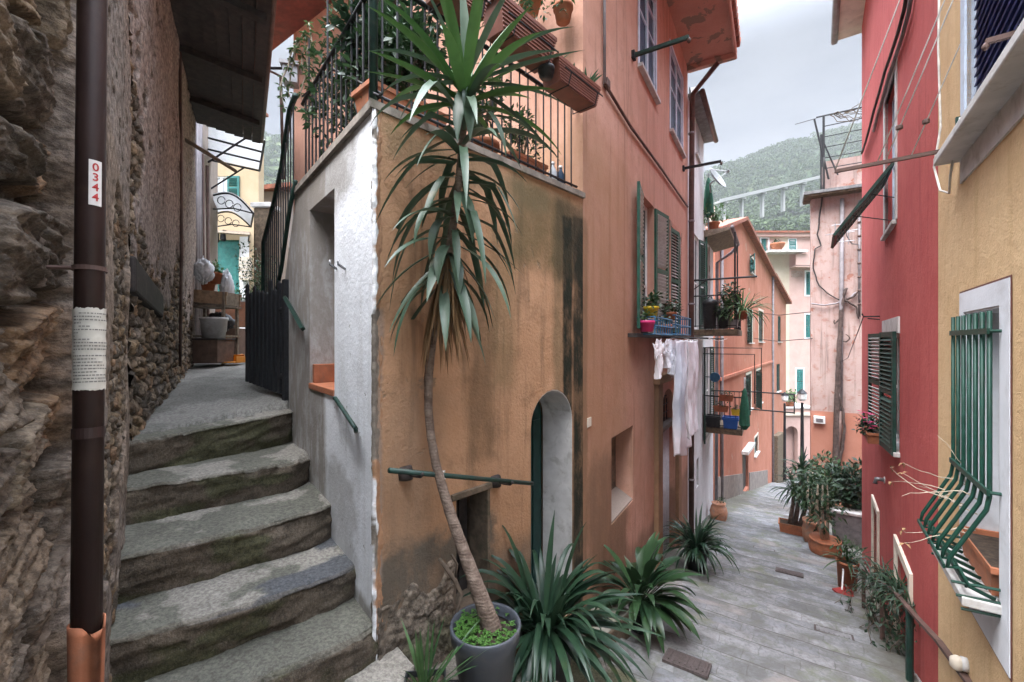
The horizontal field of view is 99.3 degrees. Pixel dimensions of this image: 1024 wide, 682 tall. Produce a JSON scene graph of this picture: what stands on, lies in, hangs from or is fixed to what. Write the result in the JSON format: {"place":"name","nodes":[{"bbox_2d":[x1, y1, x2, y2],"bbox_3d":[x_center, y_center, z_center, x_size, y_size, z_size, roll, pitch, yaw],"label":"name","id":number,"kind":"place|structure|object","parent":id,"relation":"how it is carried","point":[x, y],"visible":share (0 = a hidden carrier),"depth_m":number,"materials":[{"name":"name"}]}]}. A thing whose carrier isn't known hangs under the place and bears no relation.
{"place":"outdoors","nodes":[
{"label":"outdoors","id":0,"kind":"place"},
{"bbox_2d":[136,362,288,448],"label":"path","id":1,"kind":"structure","parent":0,"point":[200,393],"depth_m":4.41,"materials":[{"name":"stone"}]},
{"bbox_2d":[0,0,276,681],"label":"stone house","id":2,"kind":"structure","parent":1,"relation":"on","point":[177,70],"depth_m":1.89,"materials":[{"name":"stone"}]},
{"bbox_2d":[46,0,107,681],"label":"drainpipe","id":3,"kind":"object","parent":2,"relation":"attached to","point":[86,629],"visible":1,"depth_m":1.18,"materials":[{"name":"metal"}]},
{"bbox_2d":[194,256,214,284],"bbox_3d":[-4.889,-1.119,6.898,0.272,0.471,0.297,0,0,41],"label":"plastic bag","id":4,"kind":"object","parent":2,"relation":"attached to","point":[204,269],"visible":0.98,"depth_m":6.83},
{"bbox_2d":[195,122,217,337],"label":"neighbour house","id":5,"kind":"structure","parent":1,"relation":"on","point":[201,135],"depth_m":9.06,"materials":[{"name":"tile"}]},
{"bbox_2d":[213,192,253,227],"bbox_3d":[-6.957,-3.219,10.866,0.851,0.552,2.377,0,0,-34],"label":"awning","id":6,"kind":"object","parent":5,"relation":"attached to","point":[228,202],"visible":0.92,"depth_m":10.72,"materials":[{"name":"white metal"}]},
{"bbox_2d":[207,127,265,188],"bbox_3d":[-5.882,-3.864,9.276,1.002,0.855,2.965,0,0,-35],"label":"awning","id":7,"kind":"object","parent":5,"relation":"attached to","point":[228,148],"visible":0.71,"depth_m":9.25,"materials":[{"name":"white metal"}]},
{"bbox_2d":[192,338,234,362],"bbox_3d":[-4.632,0.148,6.762,0.400,0.379,0.420,0,0,0],"label":"storage box","id":8,"kind":"object","parent":1,"relation":"on","point":[213,350],"visible":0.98,"depth_m":6.56,"materials":[{"name":"wood"}]},
{"bbox_2d":[198,317,228,337],"bbox_3d":[-4.632,-0.205,6.762,0.390,0.320,0.390,0,0,0],"label":"bucket","id":9,"kind":"object","parent":8,"relation":"on","point":[213,327],"visible":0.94,"depth_m":6.63,"materials":[{"name":"grey plastic"}]},
{"bbox_2d":[193,304,241,364],"bbox_3d":[-4.804,-0.078,7.020,0.620,0.996,0.440,0,0,0],"label":"clutter shelf","id":10,"kind":"object","parent":1,"relation":"on","point":[222,307],"visible":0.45,"depth_m":7.12,"materials":[{"name":"brown wood"}]},
{"bbox_2d":[194,289,241,305],"bbox_3d":[-4.785,-0.686,7.020,0.582,0.251,0.440,0,0,0],"label":"wooden crate","id":11,"kind":"object","parent":10,"relation":"on","point":[204,297],"visible":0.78,"depth_m":6.84,"materials":[{"name":"brown wood"}]},
{"bbox_2d":[219,268,234,293],"bbox_3d":[-4.779,-0.898,7.300,0.190,0.679,0.277,0,0,0],"label":"plastic bag","id":12,"kind":"object","parent":11,"relation":"on","point":[226,284],"visible":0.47,"depth_m":7.24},
{"bbox_2d":[218,112,268,327],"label":"pale yellow house","id":13,"kind":"structure","parent":1,"relation":"on","point":[246,186],"depth_m":14.00,"materials":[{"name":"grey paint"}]},
{"bbox_2d":[218,240,238,293],"bbox_3d":[-9.141,-1.446,14.058,0.741,3.613,0.064,0,0,0],"label":"door","id":14,"kind":"structure","parent":13,"relation":"in","point":[226,249],"depth_m":14.02,"materials":[{"name":"teal metal"}]},
{"bbox_2d":[233,241,279,292],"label":"shrub","id":15,"kind":"object","parent":1,"relation":"on","point":[254,275],"visible":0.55,"depth_m":10.44,"materials":[{"name":"green plant"}]},
{"bbox_2d":[250,202,279,288],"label":"stone pillar","id":16,"kind":"structure","parent":1,"relation":"on","point":[261,211],"depth_m":11.28,"materials":[{"name":"stone"}]},
{"bbox_2d":[264,182,292,282],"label":"stone shed","id":17,"kind":"structure","parent":1,"relation":"on","point":[268,191],"depth_m":16.00,"materials":[{"name":"stone"}]},
{"bbox_2d":[431,655,557,681],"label":"landing","id":18,"kind":"object","parent":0,"point":[451,666],"visible":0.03,"depth_m":2.83,"materials":[{"name":"stone"}]},
{"bbox_2d":[401,617,494,681],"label":"spiky plant","id":19,"kind":"object","parent":18,"relation":"on","point":[420,673],"visible":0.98,"depth_m":2.36,"materials":[{"name":"green plant"}]},
{"bbox_2d":[366,0,582,681],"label":"potted yucca","id":20,"kind":"object","parent":18,"relation":"on","point":[498,625],"visible":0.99,"depth_m":2.47,"materials":[{"name":"plant"}]},
{"bbox_2d":[438,554,463,614],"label":"dead branch","id":21,"kind":"object","parent":20,"relation":"in","point":[452,576],"visible":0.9,"depth_m":2.79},
{"bbox_2d":[264,132,861,218],"bbox_3d":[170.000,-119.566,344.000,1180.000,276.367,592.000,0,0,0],"label":"hillside","id":22,"kind":"structure","parent":0,"point":[726,178],"depth_m":394.07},
{"bbox_2d":[264,131,289,184],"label":"woodland","id":23,"kind":"object","parent":22,"relation":"on","point":[270,172],"visible":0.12,"depth_m":383.10,"materials":[{"name":"green plant"}]},
{"bbox_2d":[714,175,819,219],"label":"viaduct","id":24,"kind":"object","parent":22,"relation":"on","point":[761,193],"visible":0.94,"depth_m":207.73,"materials":[{"name":"concrete"}]},
{"bbox_2d":[704,121,861,230],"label":"woodland","id":25,"kind":"object","parent":22,"relation":"on","point":[793,148],"visible":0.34,"depth_m":390.64,"materials":[{"name":"green plant"}]},
{"bbox_2d":[265,0,861,171],"label":"sky","id":26,"kind":"structure","parent":0,"point":[786,72],"materials":[{"name":"white"}]},
{"bbox_2d":[570,658,638,681],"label":"paving step","id":27,"kind":"object","parent":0,"point":[577,675],"visible":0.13,"depth_m":3.41,"materials":[{"name":"stone"}]},
{"bbox_2d":[460,511,664,681],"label":"strap leaf plant","id":28,"kind":"object","parent":27,"relation":"on","point":[552,636],"visible":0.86,"depth_m":3.05,"materials":[{"name":"plant"}]},
{"bbox_2d":[599,480,917,681],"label":"alley pavement","id":29,"kind":"structure","parent":0,"point":[760,614],"depth_m":5.37,"materials":[{"name":"stone"}]},
{"bbox_2d":[110,408,414,681],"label":"stone staircase","id":30,"kind":"structure","parent":29,"relation":"on","point":[237,564],"depth_m":2.66,"materials":[{"name":"stone"}]},
{"bbox_2d":[281,0,740,669],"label":"corner house","id":31,"kind":"structure","parent":29,"relation":"on","point":[563,398],"depth_m":3.82,"materials":[{"name":"paint"}]},
{"bbox_2d":[245,278,288,402],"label":"picket gate","id":32,"kind":"structure","parent":31,"relation":"attached to","point":[266,340],"depth_m":4.60,"materials":[{"name":"black wood"}]},
{"bbox_2d":[261,92,297,292],"bbox_3d":[-2.534,-0.953,4.695,0.052,2.706,1.719,0,0,-39],"label":"stair railing","id":33,"kind":"object","parent":31,"relation":"attached to","point":[266,237],"visible":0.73,"depth_m":4.48,"materials":[{"name":"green metal"}]},
{"bbox_2d":[275,20,319,121],"bbox_3d":[-2.094,-2.673,4.322,0.392,0.946,0.322,0,0,0],"label":"creeper","id":34,"kind":"object","parent":33,"relation":"hanging from","point":[296,45],"visible":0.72,"depth_m":4.29,"materials":[{"name":"green plant"}]},
{"bbox_2d":[270,0,335,179],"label":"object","id":35,"kind":"object","parent":31,"relation":"attached to","point":[291,16],"visible":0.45,"depth_m":6.31,"materials":[{"name":"tile"}]},
{"bbox_2d":[279,52,301,89],"bbox_3d":[-3.149,-3.936,6.200,0.247,0.575,0.247,0,0,-14],"label":"wall lantern","id":36,"kind":"object","parent":35,"relation":"hanging from","point":[295,78],"depth_m":6.13,"materials":[{"name":"grey metal"}]},
{"bbox_2d":[296,0,399,154],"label":"potted shrub","id":37,"kind":"object","parent":31,"relation":"on","point":[312,49],"visible":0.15,"depth_m":3.87,"materials":[{"name":"green plant"}]},
{"bbox_2d":[326,0,451,118],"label":"potted shrub","id":38,"kind":"object","parent":31,"relation":"on","point":[341,6],"visible":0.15,"depth_m":3.15,"materials":[{"name":"green plant"}]},
{"bbox_2d":[339,0,460,128],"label":"potted shrub","id":39,"kind":"object","parent":31,"relation":"on","point":[359,94],"visible":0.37,"depth_m":2.94,"materials":[{"name":"green plant"}]},
{"bbox_2d":[301,0,577,187],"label":"terrace railing","id":40,"kind":"object","parent":31,"relation":"on","point":[374,92],"visible":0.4,"depth_m":3.33,"materials":[{"name":"black metal"}]},
{"bbox_2d":[426,0,490,26],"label":"railing planter","id":41,"kind":"object","parent":40,"relation":"hanging from","point":[456,3],"visible":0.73,"depth_m":2.88,"materials":[{"name":"brown plastic"}]},
{"bbox_2d":[480,0,567,74],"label":"railing planter","id":42,"kind":"object","parent":40,"relation":"hanging from","point":[512,11],"visible":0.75,"depth_m":3.28,"materials":[{"name":"brown plastic"}]},
{"bbox_2d":[543,53,602,113],"bbox_3d":[0.540,-2.319,3.853,0.296,0.372,0.667,0,0,43],"label":"railing planter","id":43,"kind":"object","parent":40,"relation":"hanging from","point":[575,88],"visible":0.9,"depth_m":3.79,"materials":[{"name":"brown plastic"}]},
{"bbox_2d":[387,465,533,487],"bbox_3d":[-0.324,0.927,2.998,0.266,0.411,1.280,0,0,43],"label":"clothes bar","id":44,"kind":"object","parent":31,"relation":"attached to","point":[407,473],"visible":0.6,"depth_m":2.81,"materials":[{"name":"green metal"}]},
{"bbox_2d":[445,54,510,152],"bbox_3d":[-0.265,-1.887,3.625,0.561,0.883,0.518,0,0,0],"label":"potted shrub","id":45,"kind":"object","parent":31,"relation":"on","point":[488,141],"visible":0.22,"depth_m":3.57,"materials":[{"name":"green plant"}]},
{"bbox_2d":[498,102,547,174],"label":"potted shrub","id":46,"kind":"object","parent":31,"relation":"on","point":[523,156],"visible":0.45,"depth_m":3.93,"materials":[{"name":"green plant"}]},
{"bbox_2d":[531,402,540,587],"bbox_3d":[0.085,1.497,4.146,0.058,2.086,0.573,0,0,43],"label":"arched door","id":47,"kind":"structure","parent":31,"relation":"in","point":[536,418],"depth_m":4.27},
{"bbox_2d":[546,0,574,26],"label":"hanging pot","id":48,"kind":"object","parent":31,"relation":"hanging from","point":[562,18],"visible":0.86,"depth_m":4.10,"materials":[{"name":"ceramic"}]},
{"bbox_2d":[603,0,687,207],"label":"cable conduit","id":49,"kind":"object","parent":31,"relation":"attached to","point":[606,82],"visible":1,"depth_m":4.94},
{"bbox_2d":[638,0,660,104],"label":"window","id":50,"kind":"structure","parent":31,"relation":"in","point":[646,66],"depth_m":6.43,"materials":[{"name":"white wood"}]},
{"bbox_2d":[641,206,659,333],"bbox_3d":[2.005,-1.091,6.487,0.250,1.992,0.851,0,0,31],"label":"window","id":51,"kind":"structure","parent":31,"relation":"in","point":[645,209],"depth_m":6.81,"materials":[{"name":"white wood"}]},
{"bbox_2d":[631,34,690,61],"bbox_3d":[1.898,-3.745,5.553,0.726,0.123,0.097,0,0,31],"label":"clothes pole","id":52,"kind":"object","parent":31,"relation":"attached to","point":[634,54],"visible":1,"depth_m":5.55,"materials":[{"name":"black metal"}]},
{"bbox_2d":[636,314,690,335],"bbox_3d":[2.506,-0.251,6.973,0.250,0.342,2.907,0,0,31],"label":"blue rack","id":53,"kind":"object","parent":31,"relation":"attached to","point":[669,327],"visible":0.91,"depth_m":6.65,"materials":[{"name":"paint"}]},
{"bbox_2d":[641,289,664,315],"bbox_3d":[1.863,-0.505,5.810,0.338,0.396,0.385,0,0,14],"label":"flower pot","id":54,"kind":"object","parent":53,"relation":"in","point":[652,307],"visible":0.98,"depth_m":5.73,"materials":[{"name":"plastic"}]},
{"bbox_2d":[628,333,724,340],"bbox_3d":[3.107,-0.048,7.522,0.781,0.104,5.056,0,0,31],"label":"drying rack","id":55,"kind":"object","parent":31,"relation":"attached to","point":[689,338],"visible":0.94,"depth_m":6.50,"materials":[{"name":"grey metal"}]},
{"bbox_2d":[653,339,663,378],"bbox_3d":[1.863,0.227,5.546,0.084,0.512,0.437,0,0,30],"label":"hanging shirt","id":56,"kind":"object","parent":55,"relation":"hanging from","point":[658,345],"visible":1,"depth_m":5.49,"materials":[{"name":"white fabric"}]},
{"bbox_2d":[663,339,673,367],"bbox_3d":[2.134,0.168,5.948,0.114,0.396,0.624,0,0,29],"label":"hanging shirt","id":57,"kind":"object","parent":55,"relation":"hanging from","point":[668,357],"visible":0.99,"depth_m":5.84,"materials":[{"name":"grey fabric"}]},
{"bbox_2d":[672,340,691,456],"bbox_3d":[2.654,0.855,6.699,0.118,1.750,1.718,0,0,32],"label":"hanging sheet","id":58,"kind":"object","parent":55,"relation":"hanging from","point":[682,442],"visible":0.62,"depth_m":6.25,"materials":[{"name":"white fabric"}]},
{"bbox_2d":[685,339,698,439],"bbox_3d":[2.521,0.646,6.089,0.099,1.332,0.978,0,0,30],"label":"hanging sheet","id":59,"kind":"object","parent":55,"relation":"hanging from","point":[691,419],"visible":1,"depth_m":5.90,"materials":[{"name":"grey fabric"}]},
{"bbox_2d":[669,49,685,158],"bbox_3d":[3.186,-4.560,8.394,0.120,1.601,1.378,0,0,31],"label":"window","id":60,"kind":"structure","parent":31,"relation":"in","point":[675,130],"depth_m":8.38,"materials":[{"name":"white wood"}]},
{"bbox_2d":[688,61,719,532],"bbox_3d":[4.096,-0.339,9.298,0.621,11.077,0.132,0,0,34],"label":"house downpipe","id":61,"kind":"object","parent":31,"relation":"attached to","point":[691,220],"visible":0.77,"depth_m":9.39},
{"bbox_2d":[580,604,630,657],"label":"mossy block","id":62,"kind":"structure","parent":29,"relation":"on","point":[619,634],"depth_m":4.28,"materials":[{"name":"stone"}]},
{"bbox_2d":[594,532,708,657],"bbox_3d":[1.405,2.550,4.540,1.333,1.130,1.385,0,0,0],"label":"broad leaf plant","id":63,"kind":"object","parent":29,"relation":"on","point":[640,575],"visible":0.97,"depth_m":4.40,"materials":[{"name":"green plant"}]},
{"bbox_2d":[662,647,711,678],"bbox_3d":[1.580,2.905,3.932,0.384,0.064,0.249,0,0,33],"label":"pavement cover","id":64,"kind":"object","parent":29,"relation":"on","point":[688,663],"visible":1,"depth_m":3.90,"materials":[{"name":"stone"}]},
{"bbox_2d":[662,502,739,581],"bbox_3d":[2.947,3.209,6.998,1.249,1.102,1.253,0,0,24],"label":"strap leaf plant","id":65,"kind":"object","parent":29,"relation":"on","point":[696,552],"visible":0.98,"depth_m":6.82,"materials":[{"name":"green plant"}]},
{"bbox_2d":[688,87,739,528],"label":"white house","id":66,"kind":"structure","parent":29,"relation":"on","point":[707,243],"depth_m":11.35,"materials":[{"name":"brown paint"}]},
{"bbox_2d":[694,236,696,328],"bbox_3d":[4.391,-1.419,10.535,0.051,2.262,1.023,0,0,31],"label":"window","id":67,"kind":"structure","parent":66,"relation":"in","point":[695,240],"depth_m":10.85,"materials":[{"name":"white wood"}]},
{"bbox_2d":[704,173,713,229],"bbox_3d":[5.320,-3.775,11.787,0.280,1.550,0.280,0,0,0],"label":"roof parasol","id":68,"kind":"object","parent":66,"relation":"on","point":[708,197],"visible":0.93,"depth_m":11.71,"materials":[{"name":"green fabric"}]},
{"bbox_2d":[703,203,728,229],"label":"potted shrub","id":69,"kind":"object","parent":66,"relation":"on","point":[714,223],"visible":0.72,"depth_m":11.78,"materials":[{"name":"green plant"}]},
{"bbox_2d":[694,293,741,335],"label":"balcony","id":70,"kind":"structure","parent":66,"relation":"attached to","point":[719,332],"depth_m":10.02,"materials":[{"name":"stone"}]},
{"bbox_2d":[702,296,716,328],"bbox_3d":[4.587,-0.665,10.093,0.339,0.770,0.339,0,0,0],"label":"bin","id":71,"kind":"object","parent":70,"relation":"on","point":[709,313],"visible":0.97,"depth_m":9.98,"materials":[{"name":"black plastic"}]},
{"bbox_2d":[713,280,745,327],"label":"potted shrub","id":72,"kind":"object","parent":70,"relation":"on","point":[725,302],"visible":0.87,"depth_m":9.84,"materials":[{"name":"green plant"}]},
{"bbox_2d":[716,290,775,328],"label":"spider plant","id":73,"kind":"object","parent":70,"relation":"on","point":[742,313],"visible":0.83,"depth_m":9.81,"materials":[{"name":"green plant"}]},
{"bbox_2d":[706,390,743,435],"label":"balcony","id":74,"kind":"structure","parent":66,"relation":"attached to","point":[738,431],"depth_m":11.54,"materials":[{"name":"stone"}]},
{"bbox_2d":[739,377,749,429],"bbox_3d":[6.010,1.615,11.246,0.260,1.350,0.247,0,0,0],"label":"parasol","id":75,"kind":"object","parent":74,"relation":"on","point":[744,418],"visible":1,"depth_m":11.17,"materials":[{"name":"green fabric"}]},
{"bbox_2d":[710,497,727,521],"bbox_3d":[5.774,4.693,12.157,0.460,0.754,0.455,0,0,0],"label":"clay urn","id":76,"kind":"object","parent":29,"relation":"on","point":[717,507],"visible":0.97,"depth_m":12.01,"materials":[{"name":"ceramic"}]},
{"bbox_2d":[706,207,776,500],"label":"pink house","id":77,"kind":"structure","parent":29,"relation":"on","point":[746,461],"depth_m":21.68,"materials":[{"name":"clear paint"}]},
{"bbox_2d":[755,231,809,405],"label":"cream house","id":78,"kind":"structure","parent":29,"relation":"on","point":[790,261],"depth_m":44.00,"materials":[{"name":"paint"}]},
{"bbox_2d":[774,273,791,482],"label":"end house","id":79,"kind":"structure","parent":29,"relation":"on","point":[782,299],"depth_m":32.57,"materials":[{"name":"orange paint"}]},
{"bbox_2d":[781,392,788,480],"bbox_3d":[16.288,5.717,26.000,0.406,5.331,0.406,0,0,-23],"label":"street lantern","id":80,"kind":"object","parent":29,"relation":"on","point":[784,398],"visible":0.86,"depth_m":25.94,"materials":[{"name":"black metal"}]},
{"bbox_2d":[786,403,809,478],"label":"house","id":81,"kind":"structure","parent":29,"relation":"on","point":[793,436],"depth_m":38.00,"materials":[{"name":"pink paint"}]},
{"bbox_2d":[770,446,830,536],"bbox_3d":[7.540,3.929,11.406,1.511,2.356,1.253,0,0,21],"label":"potted palm","id":82,"kind":"object","parent":29,"relation":"on","point":[791,524],"visible":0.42,"depth_m":11.38,"materials":[{"name":"plant"}]},
{"bbox_2d":[797,389,807,456],"bbox_3d":[13.333,4.359,20.000,0.406,4.321,0.406,0,0,-23],"label":"street lantern","id":83,"kind":"object","parent":29,"relation":"on","point":[801,394],"visible":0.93,"depth_m":19.94,"materials":[{"name":"black metal"}]},
{"bbox_2d":[785,458,834,541],"bbox_3d":[7.300,3.865,10.610,1.048,2.083,0.954,0,0,0],"label":"potted shrub","id":84,"kind":"object","parent":29,"relation":"on","point":[807,529],"visible":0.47,"depth_m":10.52,"materials":[{"name":"green plant"}]},
{"bbox_2d":[791,450,845,518],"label":"shrub","id":85,"kind":"object","parent":29,"relation":"on","point":[823,457],"visible":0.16,"depth_m":11.71,"materials":[{"name":"green plant"}]},
{"bbox_2d":[789,468,849,558],"bbox_3d":[6.719,3.671,9.591,0.925,1.945,1.159,0,0,-43],"label":"potted shrub","id":86,"kind":"object","parent":29,"relation":"on","point":[821,540],"visible":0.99,"depth_m":9.38,"materials":[{"name":"green plant"}]},
{"bbox_2d":[802,155,861,516],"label":"weathered house","id":87,"kind":"structure","parent":29,"relation":"on","point":[847,186],"depth_m":14.69,"materials":[{"name":"paint"}]},
{"bbox_2d":[814,103,861,188],"bbox_3d":[11.982,-6.411,14.613,2.879,2.855,1.694,0,0,42],"label":"pergola","id":88,"kind":"object","parent":87,"relation":"on","point":[821,140],"visible":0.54,"depth_m":14.74,"materials":[{"name":"black metal"}]},
{"bbox_2d":[839,198,843,452],"bbox_3d":[10.921,-0.085,14.536,0.291,9.321,0.146,0,0,31],"label":"house downpipe","id":89,"kind":"object","parent":87,"relation":"attached to","point":[841,273],"visible":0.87,"depth_m":14.46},
{"bbox_2d":[832,288,858,481],"bbox_3d":[11.077,1.551,14.438,0.768,6.642,0.227,0,0,26],"label":"vine","id":90,"kind":"object","parent":87,"relation":"attached to","point":[837,406],"visible":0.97,"depth_m":14.47,"materials":[{"name":"brown plant"}]},
{"bbox_2d":[857,200,860,316],"bbox_3d":[11.368,-2.695,14.245,0.092,3.827,0.092,0,0,23],"label":"house downpipe","id":91,"kind":"object","parent":87,"relation":"attached to","point":[859,266],"visible":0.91,"depth_m":14.22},
{"bbox_2d":[824,457,861,510],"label":"shrub","id":92,"kind":"object","parent":29,"relation":"on","point":[852,490],"visible":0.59,"depth_m":11.06,"materials":[{"name":"green plant"}]},
{"bbox_2d":[830,505,861,547],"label":"garden wall","id":93,"kind":"structure","parent":29,"relation":"on","point":[852,530],"depth_m":10.72,"materials":[{"name":"concrete"}]},
{"bbox_2d":[820,534,878,590],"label":"potted plant","id":94,"kind":"object","parent":29,"relation":"on","point":[843,561],"visible":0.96,"depth_m":6.96,"materials":[{"name":"green plant"}]},
{"bbox_2d":[831,0,937,681],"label":"red house","id":95,"kind":"structure","parent":29,"relation":"on","point":[900,336],"depth_m":5.13,"materials":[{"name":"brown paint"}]},
{"bbox_2d":[831,162,894,248],"bbox_3d":[4.874,-1.850,6.094,0.647,0.872,0.999,0,0,35],"label":"shutter awning","id":96,"kind":"object","parent":95,"relation":"attached to","point":[865,201],"visible":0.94,"depth_m":5.88,"materials":[{"name":"black metal"}]},
{"bbox_2d":[851,410,878,443],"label":"potted flowers","id":97,"kind":"object","parent":95,"relation":"attached to","point":[870,433],"visible":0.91,"depth_m":6.38,"materials":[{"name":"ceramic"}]},
{"bbox_2d":[861,0,912,153],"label":"wall cable","id":98,"kind":"object","parent":95,"relation":"attached to","point":[908,6],"depth_m":5.39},
{"bbox_2d":[880,95,896,240],"bbox_3d":[5.165,-2.458,5.890,0.170,1.981,1.159,0,0,35],"label":"window","id":99,"kind":"structure","parent":95,"relation":"in","point":[893,222],"depth_m":6.24,"materials":[{"name":"white wood"}]},
{"bbox_2d":[893,334,899,457],"bbox_3d":[5.124,0.651,5.840,0.180,1.496,1.582,0,0,35],"label":"window","id":100,"kind":"structure","parent":95,"relation":"in","point":[895,454],"depth_m":5.84,"materials":[{"name":"white wood"}]},
{"bbox_2d":[862,569,971,681],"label":"alley handrail","id":101,"kind":"object","parent":29,"relation":"on","point":[911,614],"visible":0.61,"depth_m":4.18,"materials":[{"name":"brown metal"}]},
{"bbox_2d":[835,554,919,655],"bbox_3d":[4.535,3.361,5.152,0.978,1.748,2.292,0,0,17],"label":"rail creeper","id":102,"kind":"object","parent":101,"relation":"on","point":[883,575],"visible":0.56,"depth_m":5.03,"materials":[{"name":"green plant"}]},
{"bbox_2d":[914,0,1023,681],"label":"yellow house","id":103,"kind":"structure","parent":29,"relation":"on","point":[981,234],"depth_m":2.56,"materials":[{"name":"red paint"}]},
{"bbox_2d":[834,0,959,193],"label":"clothes pole","id":104,"kind":"object","parent":103,"relation":"attached to","point":[926,121],"visible":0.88,"depth_m":3.25,"materials":[{"name":"black metal"}]},
{"bbox_2d":[917,311,1001,617],"bbox_3d":[2.753,0.667,2.708,0.233,1.660,0.810,0,0,35],"label":"window grille","id":105,"kind":"object","parent":103,"relation":"attached to","point":[969,332],"depth_m":2.57,"materials":[{"name":"metal"}]},
{"bbox_2d":[949,655,969,672],"bbox_3d":[2.981,2.150,2.906,0.088,0.094,0.090,0,0,35],"label":"wall lamp","id":106,"kind":"object","parent":103,"relation":"attached to","point":[958,663],"visible":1,"depth_m":2.88,"materials":[{"name":"glass"}]},
{"bbox_2d":[957,525,998,596],"bbox_3d":[2.898,1.328,2.606,0.198,0.170,0.686,0,0,35],"label":"flower box","id":107,"kind":"object","parent":103,"relation":"on","point":[980,547],"visible":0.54,"depth_m":2.64,"materials":[{"name":"ceramic"}]},
{"bbox_2d":[888,435,977,547],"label":"dry twigs","id":108,"kind":"object","parent":107,"relation":"in","point":[945,497],"visible":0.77,"depth_m":2.92,"materials":[{"name":"beige plant"}]},
{"bbox_2d":[981,25,1018,50],"bbox_3d":[2.376,-1.460,2.101,0.154,0.067,0.053,0,0,35],"label":"clothes pole","id":109,"kind":"object","parent":103,"relation":"attached to","point":[985,46],"visible":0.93,"depth_m":2.11,"materials":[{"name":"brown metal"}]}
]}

